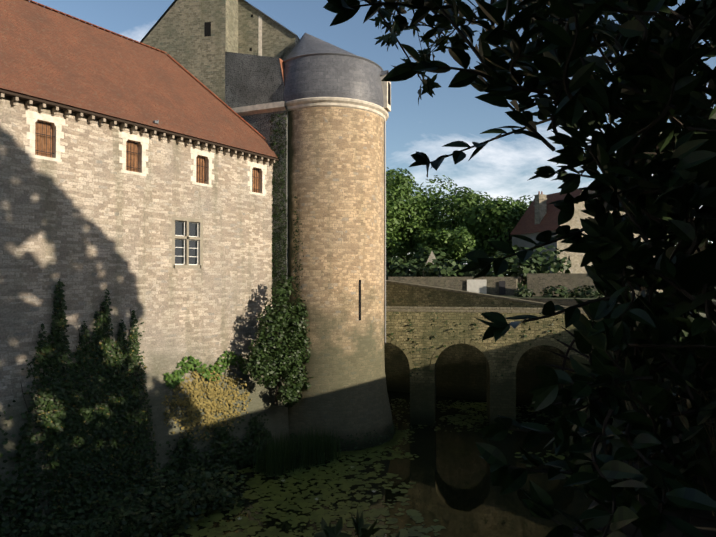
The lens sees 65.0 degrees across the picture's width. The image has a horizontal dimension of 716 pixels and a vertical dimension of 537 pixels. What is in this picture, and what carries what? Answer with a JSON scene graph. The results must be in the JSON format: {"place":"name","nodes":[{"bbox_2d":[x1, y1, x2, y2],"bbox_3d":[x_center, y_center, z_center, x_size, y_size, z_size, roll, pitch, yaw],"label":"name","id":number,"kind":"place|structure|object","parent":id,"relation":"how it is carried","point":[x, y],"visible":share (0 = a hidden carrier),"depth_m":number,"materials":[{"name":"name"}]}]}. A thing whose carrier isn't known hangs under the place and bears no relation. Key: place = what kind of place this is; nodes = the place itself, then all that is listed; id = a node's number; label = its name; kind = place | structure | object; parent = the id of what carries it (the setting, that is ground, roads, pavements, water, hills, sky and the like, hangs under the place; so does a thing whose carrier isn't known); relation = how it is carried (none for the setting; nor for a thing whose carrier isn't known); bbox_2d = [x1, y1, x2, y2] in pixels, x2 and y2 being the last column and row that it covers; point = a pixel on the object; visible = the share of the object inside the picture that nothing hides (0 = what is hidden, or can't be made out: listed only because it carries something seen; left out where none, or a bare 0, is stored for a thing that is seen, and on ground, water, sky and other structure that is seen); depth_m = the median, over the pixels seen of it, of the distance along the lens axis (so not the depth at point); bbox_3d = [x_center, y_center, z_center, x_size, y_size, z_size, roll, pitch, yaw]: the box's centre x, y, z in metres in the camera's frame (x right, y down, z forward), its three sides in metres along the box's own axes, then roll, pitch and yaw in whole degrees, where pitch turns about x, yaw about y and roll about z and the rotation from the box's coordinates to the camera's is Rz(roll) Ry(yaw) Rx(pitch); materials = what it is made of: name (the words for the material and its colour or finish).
{"place":"outdoors","nodes":[
{"label":"outdoors","id":0,"kind":"place"},
{"bbox_2d":[69,391,596,536],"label":"moat water","id":1,"kind":"structure","parent":0,"point":[454,491],"depth_m":32.20,"materials":[{"name":"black liquid"}]},
{"bbox_2d":[253,423,340,477],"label":"reeds","id":2,"kind":"object","parent":1,"relation":"in","point":[285,456],"visible":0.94,"depth_m":35.59,"materials":[{"name":"green plant"}]},
{"bbox_2d":[122,402,577,536],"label":"water lily pads","id":3,"kind":"object","parent":1,"relation":"on","point":[316,516],"visible":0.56,"depth_m":30.02,"materials":[{"name":"green plant"}]},
{"bbox_2d":[391,398,562,433],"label":"water lily pads","id":4,"kind":"object","parent":1,"relation":"on","point":[476,412],"depth_m":48.77,"materials":[{"name":"green plant"}]},
{"bbox_2d":[297,430,414,458],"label":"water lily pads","id":5,"kind":"object","parent":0,"point":[400,434],"visible":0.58,"depth_m":39.89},
{"bbox_2d":[29,0,715,263],"label":"sky","id":6,"kind":"structure","parent":0,"point":[503,167],"materials":[{"name":"blue"}]},
{"bbox_2d":[497,287,715,307],"bbox_3d":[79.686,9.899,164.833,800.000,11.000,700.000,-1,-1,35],"label":"outer bank","id":7,"kind":"structure","parent":0,"point":[569,302],"depth_m":53.20,"materials":[{"name":"plant"}]},
{"bbox_2d":[386,200,403,257],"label":"tree","id":8,"kind":"object","parent":7,"relation":"on","point":[390,241],"depth_m":78.53,"materials":[{"name":"green plant"}]},
{"bbox_2d":[386,167,433,270],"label":"tree","id":9,"kind":"object","parent":7,"relation":"on","point":[394,184],"depth_m":84.56,"materials":[{"name":"green plant"}]},
{"bbox_2d":[389,175,457,265],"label":"tree","id":10,"kind":"object","parent":7,"relation":"on","point":[444,187],"depth_m":96.27,"materials":[{"name":"green plant"}]},
{"bbox_2d":[423,251,440,276],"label":"gable wall","id":11,"kind":"structure","parent":7,"relation":"on","point":[431,257],"depth_m":69.80,"materials":[{"name":"stone"}]},
{"bbox_2d":[395,186,491,257],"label":"tree","id":12,"kind":"object","parent":7,"relation":"on","point":[460,199],"depth_m":88.76,"materials":[{"name":"green plant"}]},
{"bbox_2d":[412,225,475,266],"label":"tree","id":13,"kind":"object","parent":7,"relation":"on","point":[459,241],"depth_m":74.87,"materials":[{"name":"green plant"}]},
{"bbox_2d":[467,280,486,293],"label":"bank garage door","id":14,"kind":"structure","parent":7,"relation":"on","point":[478,286],"depth_m":61.66,"materials":[{"name":"paint"}]},
{"bbox_2d":[386,245,570,291],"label":"bank hedge bushes","id":15,"kind":"object","parent":7,"relation":"on","point":[413,267],"visible":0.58,"depth_m":64.70,"materials":[{"name":"green plant"}]},
{"bbox_2d":[457,195,534,276],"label":"tree","id":16,"kind":"object","parent":7,"relation":"on","point":[507,215],"depth_m":81.03,"materials":[{"name":"green plant"}]},
{"bbox_2d":[499,281,504,294],"bbox_3d":[15.804,2.107,61.574,0.580,1.500,0.392,-1,-1,35],"label":"door","id":17,"kind":"structure","parent":7,"relation":"on","point":[501,287],"depth_m":61.57,"materials":[{"name":"grey"}]},
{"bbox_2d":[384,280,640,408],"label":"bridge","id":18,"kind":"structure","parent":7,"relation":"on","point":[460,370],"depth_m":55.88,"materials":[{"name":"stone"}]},
{"bbox_2d":[388,273,646,296],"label":"bank garden walls","id":19,"kind":"structure","parent":7,"relation":"on","point":[537,282],"depth_m":61.68,"materials":[{"name":"stone"}]},
{"bbox_2d":[386,309,690,430],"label":"arched bridge","id":20,"kind":"structure","parent":7,"relation":"on","point":[501,396],"depth_m":45.34,"materials":[{"name":"brown stone"}]},
{"bbox_2d":[386,317,578,376],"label":"bridge plants","id":21,"kind":"object","parent":20,"relation":"attached to","point":[476,338],"visible":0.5,"depth_m":45.24,"materials":[{"name":"green plant"}]},
{"bbox_2d":[386,338,613,372],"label":"arch rings","id":22,"kind":"object","parent":20,"relation":"attached to","point":[481,349],"visible":0.42,"depth_m":45.00,"materials":[{"name":"brown stone"}]},
{"bbox_2d":[386,306,705,313],"bbox_3d":[13.783,3.455,46.762,30.867,0.190,4.660,0,-1,9],"label":"bridge coping","id":23,"kind":"object","parent":20,"relation":"on","point":[439,309],"visible":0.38,"depth_m":46.25,"materials":[{"name":"grey stone"}]},
{"bbox_2d":[389,242,710,274],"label":"tree line","id":24,"kind":"object","parent":7,"relation":"on","point":[406,259],"visible":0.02,"depth_m":121.39,"materials":[{"name":"green plant"}]},
{"bbox_2d":[510,189,593,275],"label":"house","id":25,"kind":"structure","parent":7,"relation":"on","point":[527,226],"depth_m":72.22,"materials":[{"name":"stone"}]},
{"bbox_2d":[534,194,546,223],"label":"house chimney","id":26,"kind":"object","parent":25,"relation":"attached to","point":[540,205],"visible":0.81,"depth_m":74.07,"materials":[{"name":"beige stone"}]},
{"bbox_2d":[513,285,604,297],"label":"ramp bushes","id":27,"kind":"object","parent":7,"relation":"on","point":[562,293],"visible":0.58,"depth_m":55.58,"materials":[{"name":"green plant"}]},
{"bbox_2d":[588,190,662,291],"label":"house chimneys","id":28,"kind":"object","parent":7,"relation":"on","point":[623,213],"depth_m":74.81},
{"bbox_2d":[573,385,715,536],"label":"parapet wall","id":29,"kind":"structure","parent":7,"relation":"on","point":[703,522],"depth_m":1.86,"materials":[{"name":"stone"}]},
{"bbox_2d":[544,291,664,431],"bbox_3d":[3.497,1.529,7.325,2.187,2.560,0.038,-1,-1,35],"label":"spiked fan guard","id":30,"kind":"object","parent":29,"relation":"attached to","point":[563,368],"visible":0.12,"depth_m":7.74,"materials":[{"name":"metal"}]},
{"bbox_2d":[591,300,715,515],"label":"branches","id":31,"kind":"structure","parent":29,"relation":"on","point":[631,408],"depth_m":2.15,"materials":[{"name":"brown"}]},
{"label":"ground","id":32,"kind":"structure","parent":0,"visible":0},
{"bbox_2d":[0,462,245,536],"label":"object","id":33,"kind":"object","parent":32,"relation":"on","point":[78,526],"visible":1,"depth_m":26.98,"materials":[{"name":"green plant"}]},
{"bbox_2d":[0,96,289,536],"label":"building wall","id":34,"kind":"structure","parent":32,"relation":"on","point":[86,221],"depth_m":31.33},
{"bbox_2d":[26,283,158,519],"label":"ivy leaves","id":35,"kind":"object","parent":34,"relation":"attached to","point":[47,389],"visible":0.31,"depth_m":28.55,"materials":[{"name":"green plant"}]},
{"bbox_2d":[0,279,272,536],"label":"ivy wall clump","id":36,"kind":"object","parent":34,"relation":"attached to","point":[58,440],"depth_m":28.46,"materials":[{"name":"green plant"}]},
{"bbox_2d":[0,93,274,165],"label":"corbels","id":37,"kind":"object","parent":34,"relation":"attached to","point":[28,103],"visible":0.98,"depth_m":31.79,"materials":[{"name":"beige stone"}]},
{"bbox_2d":[0,0,277,158],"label":"tiled roof","id":38,"kind":"structure","parent":34,"relation":"on","point":[46,54],"depth_m":32.94,"materials":[{"name":"red tile"}]},
{"bbox_2d":[0,89,278,160],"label":"castle wing eave board","id":39,"kind":"object","parent":38,"relation":"attached to","point":[64,107],"depth_m":30.62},
{"bbox_2d":[26,0,265,139],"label":"castle wing hip tiles","id":40,"kind":"object","parent":38,"relation":"on","point":[151,47],"visible":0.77,"depth_m":39.06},
{"bbox_2d":[25,110,266,195],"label":"window surrounds","id":41,"kind":"object","parent":34,"relation":"attached to","point":[31,121],"visible":0.94,"depth_m":31.24,"materials":[{"name":"beige stone"}]},
{"bbox_2d":[35,121,258,192],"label":"window frames","id":42,"kind":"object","parent":34,"relation":"attached to","point":[133,146],"visible":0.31,"depth_m":31.77,"materials":[{"name":"brown wood"}]},
{"bbox_2d":[35,121,260,192],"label":"window shutters","id":43,"kind":"object","parent":34,"relation":"attached to","point":[127,166],"visible":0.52,"depth_m":31.68,"materials":[{"name":"brown wood"}]},
{"bbox_2d":[172,216,202,268],"bbox_3d":[-10.598,-1.568,34.745,0.244,3.140,2.340,-1,-1,35],"label":"window frame","id":44,"kind":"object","parent":34,"relation":"in","point":[186,237],"depth_m":34.66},
{"bbox_2d":[175,220,197,264],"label":"window panes","id":45,"kind":"structure","parent":44,"relation":"attached to","point":[183,247],"depth_m":34.70,"materials":[{"name":"grey glass"}]},
{"bbox_2d":[164,351,248,389],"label":"wall greens","id":46,"kind":"object","parent":34,"relation":"attached to","point":[231,358],"visible":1,"depth_m":34.73,"materials":[{"name":"green plant"}]},
{"bbox_2d":[161,363,251,440],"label":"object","id":47,"kind":"object","parent":34,"relation":"attached to","point":[212,393],"visible":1,"depth_m":34.39,"materials":[{"name":"yellow plant"}]},
{"bbox_2d":[142,0,294,102],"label":"keep walls","id":48,"kind":"structure","parent":32,"relation":"on","point":[176,33],"depth_m":43.36,"materials":[{"name":"beige stone"}]},
{"bbox_2d":[140,0,299,43],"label":"roof edge","id":49,"kind":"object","parent":48,"relation":"on","point":[170,6],"depth_m":46.18,"materials":[{"name":"grey stone"}]},
{"bbox_2d":[204,14,252,50],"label":"wall openings","id":50,"kind":"object","parent":48,"relation":"in","point":[207,29],"visible":1,"depth_m":43.00,"materials":[{"name":"black"}]},
{"bbox_2d":[258,16,261,55],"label":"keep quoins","id":51,"kind":"object","parent":48,"relation":"attached to","point":[260,38],"visible":0.6,"depth_m":44.98,"materials":[{"name":"beige stone"}]},
{"bbox_2d":[225,52,287,383],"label":"wall","id":52,"kind":"structure","parent":32,"relation":"on","point":[250,79],"depth_m":41.32,"materials":[{"name":"grey stone"}]},
{"bbox_2d":[231,101,285,115],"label":"cornice","id":53,"kind":"structure","parent":52,"relation":"attached to","point":[260,108],"depth_m":41.20,"materials":[{"name":"beige stone"}]},
{"bbox_2d":[288,107,393,451],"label":"round tower","id":54,"kind":"structure","parent":32,"relation":"on","point":[336,166],"depth_m":39.88,"materials":[{"name":"beige stone"}]},
{"bbox_2d":[243,274,312,406],"bbox_3d":[-5.063,4.936,38.236,2.196,9.091,7.044,-1,-1,35],"label":"bush","id":55,"kind":"object","parent":54,"relation":"attached to","point":[261,361],"depth_m":37.78,"materials":[{"name":"green plant"}]},
{"bbox_2d":[270,112,303,364],"bbox_3d":[-5.142,-1.780,40.433,2.862,19.040,0.316,0,-1,21],"label":"ivy","id":56,"kind":"object","parent":54,"relation":"attached to","point":[274,215],"visible":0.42,"depth_m":40.62,"materials":[{"name":"green plant"}]},
{"bbox_2d":[281,33,383,106],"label":"tower roof","id":57,"kind":"structure","parent":54,"relation":"on","point":[327,75],"depth_m":40.09,"materials":[{"name":"grey metal"}]},
{"bbox_2d":[283,52,383,70],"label":"roof edge trim","id":58,"kind":"structure","parent":57,"relation":"on","point":[332,53],"depth_m":40.22,"materials":[{"name":"grey metal"}]},
{"bbox_2d":[380,74,390,111],"bbox_3d":[1.871,-13.259,42.642,1.000,2.500,1.100,0,-1,19],"label":"dormer window","id":59,"kind":"structure","parent":57,"relation":"on","point":[387,107],"depth_m":42.05,"materials":[{"name":"beige stone"}]},
{"bbox_2d":[380,70,388,74],"bbox_3d":[1.658,-14.733,42.735,1.350,0.550,1.240,0,-1,19],"label":"roof bracket","id":60,"kind":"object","parent":59,"relation":"on","point":[385,72],"depth_m":42.35,"materials":[{"name":"grey metal"}]},
{"bbox_2d":[388,82,390,104],"bbox_3d":[2.363,-13.211,42.475,0.040,1.600,0.600,0,-1,19],"label":"window frame","id":61,"kind":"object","parent":59,"relation":"in","point":[389,93],"depth_m":42.46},
{"bbox_2d":[284,97,388,120],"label":"tower cornice","id":62,"kind":"structure","parent":54,"relation":"attached to","point":[380,111],"depth_m":39.95,"materials":[{"name":"beige stone"}]},
{"bbox_2d":[289,420,395,450],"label":"waterline vegetation","id":63,"kind":"object","parent":54,"relation":"attached to","point":[357,438],"visible":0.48,"depth_m":39.48,"materials":[{"name":"green plant"}]},
{"bbox_2d":[359,280,360,319],"bbox_3d":[0.121,2.259,40.268,0.100,2.900,0.180,-1,-1,57],"label":"arrow slit","id":64,"kind":"object","parent":54,"relation":"in","point":[359,299],"visible":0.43,"depth_m":40.22,"materials":[{"name":"black"}]},
{"bbox_2d":[384,121,385,342],"bbox_3d":[2.098,-2.848,43.370,0.120,17.100,0.120,-1,-1,35],"label":"downpipe","id":65,"kind":"object","parent":54,"relation":"attached to","point":[384,231],"visible":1,"depth_m":43.34,"materials":[{"name":"grey metal"}]},
{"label":"path","id":66,"kind":"structure","parent":0,"visible":0},
{"bbox_2d":[323,0,715,536],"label":"laurel","id":67,"kind":"object","parent":66,"relation":"on","point":[604,270],"depth_m":1.80,"materials":[{"name":"green plant"}]},
{"bbox_2d":[620,0,715,394],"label":"laurel bush","id":68,"kind":"object","parent":66,"relation":"on","point":[696,271],"visible":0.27,"depth_m":1.86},
{"bbox_2d":[314,0,715,536],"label":"leaves","id":69,"kind":"object","parent":68,"relation":"attached to","point":[457,41],"depth_m":4.04,"materials":[{"name":"green plant"}]}
]}

